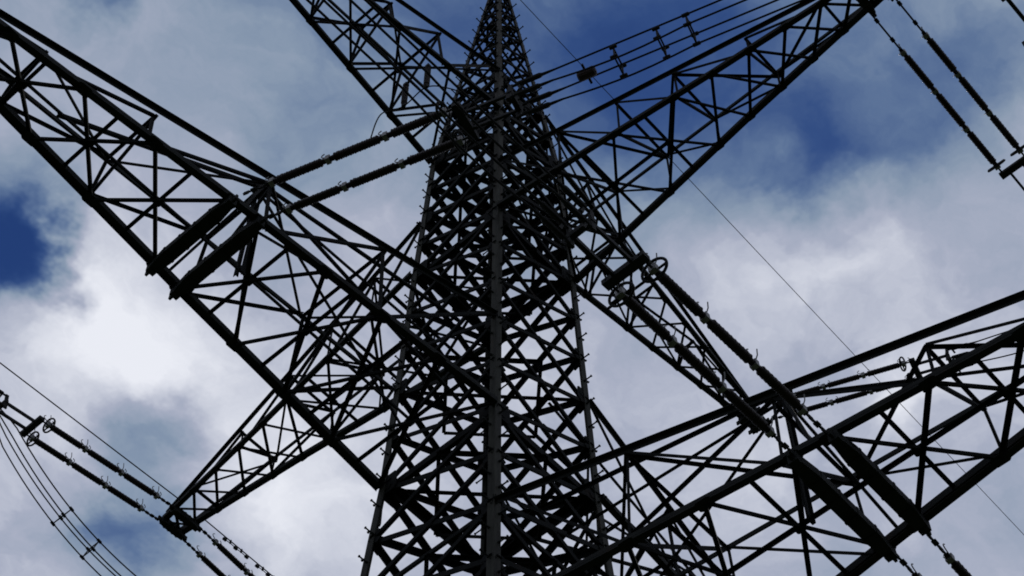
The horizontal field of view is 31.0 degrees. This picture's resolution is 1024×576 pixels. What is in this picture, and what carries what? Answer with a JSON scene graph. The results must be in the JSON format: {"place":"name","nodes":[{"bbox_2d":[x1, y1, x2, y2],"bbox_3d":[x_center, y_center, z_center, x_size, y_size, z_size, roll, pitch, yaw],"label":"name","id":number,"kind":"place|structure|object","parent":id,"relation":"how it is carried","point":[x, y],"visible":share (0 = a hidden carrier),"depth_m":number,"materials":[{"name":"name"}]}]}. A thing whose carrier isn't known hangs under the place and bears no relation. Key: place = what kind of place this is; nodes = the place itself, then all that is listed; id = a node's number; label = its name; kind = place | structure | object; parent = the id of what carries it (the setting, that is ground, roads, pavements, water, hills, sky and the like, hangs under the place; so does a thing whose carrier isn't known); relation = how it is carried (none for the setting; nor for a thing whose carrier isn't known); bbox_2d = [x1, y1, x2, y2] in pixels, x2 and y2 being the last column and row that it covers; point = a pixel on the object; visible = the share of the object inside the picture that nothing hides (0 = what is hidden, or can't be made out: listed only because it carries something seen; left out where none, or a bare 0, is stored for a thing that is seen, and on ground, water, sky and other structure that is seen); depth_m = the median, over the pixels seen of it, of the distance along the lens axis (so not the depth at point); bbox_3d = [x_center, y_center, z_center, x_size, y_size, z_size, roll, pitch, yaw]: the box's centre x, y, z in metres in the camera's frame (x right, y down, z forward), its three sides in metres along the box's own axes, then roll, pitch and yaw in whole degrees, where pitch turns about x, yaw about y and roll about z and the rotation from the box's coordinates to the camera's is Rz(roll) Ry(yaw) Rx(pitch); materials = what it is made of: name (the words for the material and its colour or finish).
{"place":"outdoors","nodes":[
{"label":"outdoors","id":0,"kind":"place"},
{"bbox_2d":[0,0,1023,575],"label":"sky","id":1,"kind":"structure","parent":0,"point":[856,185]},
{"label":"ground","id":2,"kind":"structure","parent":0,"visible":0},
{"bbox_2d":[0,0,1023,575],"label":"transmission tower","id":3,"kind":"structure","parent":2,"relation":"on","point":[500,212],"depth_m":37.42,"materials":[{"name":"metal"}]},
{"bbox_2d":[50,506,73,526],"bbox_3d":[-10.982,5.576,45.038,0.476,0.485,0.303,-37,-65,21],"label":"bundle spacer","id":4,"kind":"object","parent":3,"relation":"attached to","point":[53,524],"visible":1,"depth_m":44.91,"materials":[{"name":"black metal"}]},
{"bbox_2d":[0,439,100,575],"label":"jumper wire","id":5,"kind":"object","parent":4,"relation":"attached to","point":[43,509],"visible":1,"depth_m":44.98,"materials":[{"name":"metal"}]},
{"bbox_2d":[0,423,115,575],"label":"jumper wire","id":6,"kind":"object","parent":4,"relation":"attached to","point":[48,501],"visible":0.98,"depth_m":45.35,"materials":[{"name":"metal"}]},
{"bbox_2d":[0,390,174,520],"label":"insulator string","id":7,"kind":"object","parent":3,"relation":"attached to","point":[34,424],"visible":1,"depth_m":46.90,"materials":[{"name":"ceramic"}]},
{"bbox_2d":[0,362,179,499],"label":"shield cable","id":8,"kind":"object","parent":3,"relation":"attached to","point":[88,430],"visible":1,"depth_m":47.13,"materials":[{"name":"metal"}]},
{"bbox_2d":[79,538,101,559],"bbox_3d":[-10.310,6.393,45.140,0.476,0.491,0.249,-37,-65,21],"label":"bundle spacer","id":9,"kind":"object","parent":3,"relation":"attached to","point":[92,548],"visible":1,"depth_m":45.04,"materials":[{"name":"black metal"}]},
{"bbox_2d":[0,415,120,575],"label":"jumper wire","id":10,"kind":"object","parent":9,"relation":"attached to","point":[104,560],"visible":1,"depth_m":44.88,"materials":[{"name":"metal"}]},
{"bbox_2d":[0,408,135,575],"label":"jumper wire","id":11,"kind":"object","parent":9,"relation":"attached to","point":[117,559],"visible":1,"depth_m":45.23,"materials":[{"name":"metal"}]},
{"bbox_2d":[182,526,254,575],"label":"insulator string","id":12,"kind":"object","parent":3,"relation":"attached to","point":[228,555],"visible":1,"depth_m":49.05,"materials":[{"name":"ceramic"}]},
{"bbox_2d":[205,520,272,575],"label":"shield cable","id":13,"kind":"object","parent":3,"relation":"attached to","point":[237,546],"visible":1,"depth_m":49.22,"materials":[{"name":"metal"}]},
{"bbox_2d":[222,537,237,547],"bbox_3d":[-7.497,6.777,49.098,0.090,0.175,0.520,-37,-65,21],"label":"vibration damper","id":14,"kind":"object","parent":13,"relation":"attached to","point":[225,540],"visible":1,"depth_m":49.03,"materials":[{"name":"black metal"}]},
{"bbox_2d":[233,546,248,558],"bbox_3d":[-7.229,7.038,49.242,0.090,0.175,0.520,-37,-65,21],"label":"vibration damper","id":15,"kind":"object","parent":13,"relation":"attached to","point":[240,551],"visible":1,"depth_m":49.23,"materials":[{"name":"black metal"}]},
{"bbox_2d":[255,564,269,574],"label":"vibration damper","id":16,"kind":"object","parent":13,"relation":"attached to","point":[257,566],"visible":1,"depth_m":49.42,"materials":[{"name":"black metal"}]},
{"bbox_2d":[243,68,564,220],"bbox_3d":[-1.991,-2.465,32.914,6.300,0.684,1.108,-20,-60,18],"label":"insulator string","id":17,"kind":"object","parent":3,"relation":"attached to","point":[469,127],"visible":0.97,"depth_m":32.85,"materials":[{"name":"brown ceramic"}]},
{"bbox_2d":[555,0,721,69],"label":"conductor wire","id":18,"kind":"object","parent":17,"relation":"attached to","point":[635,35],"visible":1,"depth_m":31.61,"materials":[{"name":"metal"}]},
{"bbox_2d":[553,0,746,80],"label":"conductor wire","id":19,"kind":"object","parent":17,"relation":"attached to","point":[652,41],"visible":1,"depth_m":31.10,"materials":[{"name":"metal"}]},
{"bbox_2d":[565,0,778,88],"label":"conductor wire","id":20,"kind":"object","parent":17,"relation":"attached to","point":[686,37],"visible":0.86,"depth_m":31.58,"materials":[{"name":"metal"}]},
{"bbox_2d":[563,0,804,99],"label":"conductor wire","id":21,"kind":"object","parent":17,"relation":"attached to","point":[689,47],"visible":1,"depth_m":31.21,"materials":[{"name":"metal"}]},
{"bbox_2d":[401,82,408,108],"bbox_3d":[-2.785,-5.009,47.944,0.172,1.320,0.172,-37,-65,21],"label":"jumper insulator","id":22,"kind":"object","parent":3,"relation":"hanging from","point":[404,98],"visible":0.84,"depth_m":47.76,"materials":[{"name":"brown ceramic"}]},
{"bbox_2d":[423,63,430,89],"bbox_3d":[-2.190,-5.463,47.662,0.172,1.320,0.172,-37,-65,21],"label":"jumper insulator","id":23,"kind":"object","parent":3,"relation":"hanging from","point":[426,82],"visible":0.78,"depth_m":47.44,"materials":[{"name":"brown ceramic"}]},
{"bbox_2d":[370,85,475,137],"bbox_3d":[-2.335,-4.643,46.906,2.851,0.949,0.514,-16,-60,10],"label":"jumper wire","id":24,"kind":"object","parent":23,"relation":"hanging from","point":[411,100],"visible":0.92,"depth_m":47.08,"materials":[{"name":"metal"}]},
{"bbox_2d":[576,63,596,83],"bbox_3d":[1.289,-3.694,31.797,0.325,0.190,0.332,19,-60,-11],"label":"bundle weight","id":25,"kind":"object","parent":3,"relation":"attached to","point":[588,74],"visible":0.92,"depth_m":31.73,"materials":[{"name":"red paint"}]},
{"bbox_2d":[609,44,627,77],"bbox_3d":[1.822,-3.882,31.597,0.140,0.476,0.476,-23,-61,14],"label":"bundle spacer","id":26,"kind":"object","parent":3,"relation":"attached to","point":[615,54],"visible":1,"depth_m":31.58,"materials":[{"name":"black metal"}]},
{"bbox_2d":[651,25,670,58],"bbox_3d":[2.540,-4.170,31.384,0.140,0.476,0.476,-23,-61,14],"label":"bundle spacer","id":27,"kind":"object","parent":3,"relation":"attached to","point":[664,47],"visible":0.98,"depth_m":31.42,"materials":[{"name":"black metal"}]},
{"bbox_2d":[529,174,826,455],"bbox_3d":[2.498,0.573,26.966,1.108,0.684,6.300,-37,-61,21],"label":"insulator string","id":28,"kind":"object","parent":3,"relation":"attached to","point":[625,270],"visible":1,"depth_m":26.75,"materials":[{"name":"ceramic"}]},
{"bbox_2d":[306,0,531,208],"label":"conductor wire","id":29,"kind":"object","parent":28,"relation":"attached to","point":[413,100],"visible":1,"depth_m":24.46,"materials":[{"name":"metal"}]},
{"bbox_2d":[322,0,529,192],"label":"conductor wire","id":30,"kind":"object","parent":28,"relation":"attached to","point":[423,93],"visible":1,"depth_m":24.89,"materials":[{"name":"metal"}]},
{"bbox_2d":[349,0,552,190],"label":"conductor wire","id":31,"kind":"object","parent":28,"relation":"attached to","point":[446,92],"visible":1,"depth_m":24.37,"materials":[{"name":"metal"}]},
{"bbox_2d":[364,0,550,175],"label":"conductor wire","id":32,"kind":"object","parent":28,"relation":"attached to","point":[455,85],"visible":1,"depth_m":24.84,"materials":[{"name":"metal"}]},
{"bbox_2d":[681,12,700,46],"bbox_3d":[3.034,-4.384,31.262,0.140,0.476,0.476,-23,-61,14],"label":"bundle spacer","id":33,"kind":"object","parent":3,"relation":"attached to","point":[688,24],"visible":1,"depth_m":31.17,"materials":[{"name":"black metal"}]},
{"bbox_2d":[520,0,1023,534],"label":"earth wire","id":34,"kind":"object","parent":3,"relation":"attached to","point":[776,272],"visible":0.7,"depth_m":66.28,"materials":[{"name":"metal"}]},
{"bbox_2d":[774,341,976,419],"bbox_3d":[10.266,2.733,52.582,6.300,0.684,1.108,-18,-60,21],"label":"insulator string","id":35,"kind":"object","parent":3,"relation":"attached to","point":[869,373],"visible":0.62,"depth_m":52.58,"materials":[{"name":"ceramic"}]},
{"bbox_2d":[977,331,1005,341],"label":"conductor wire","id":36,"kind":"object","parent":35,"relation":"attached to","point":[991,336],"visible":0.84,"depth_m":51.43,"materials":[{"name":"metal"}]},
{"bbox_2d":[982,353,1015,361],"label":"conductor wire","id":37,"kind":"object","parent":35,"relation":"attached to","point":[998,357],"visible":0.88,"depth_m":51.21,"materials":[{"name":"metal"}]},
{"bbox_2d":[897,534,971,575],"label":"insulator string","id":38,"kind":"object","parent":3,"relation":"attached to","point":[958,568],"visible":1,"depth_m":29.56,"materials":[{"name":"ceramic"}]},
{"bbox_2d":[872,0,1023,190],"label":"insulator string","id":39,"kind":"object","parent":3,"relation":"attached to","point":[1012,168],"visible":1,"depth_m":41.69,"materials":[{"name":"ceramic"}]},
{"bbox_2d":[1001,0,1023,45],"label":"insulator string","id":40,"kind":"object","parent":3,"relation":"attached to","point":[1016,9],"visible":1,"depth_m":24.16,"materials":[{"name":"ceramic"}]}
]}

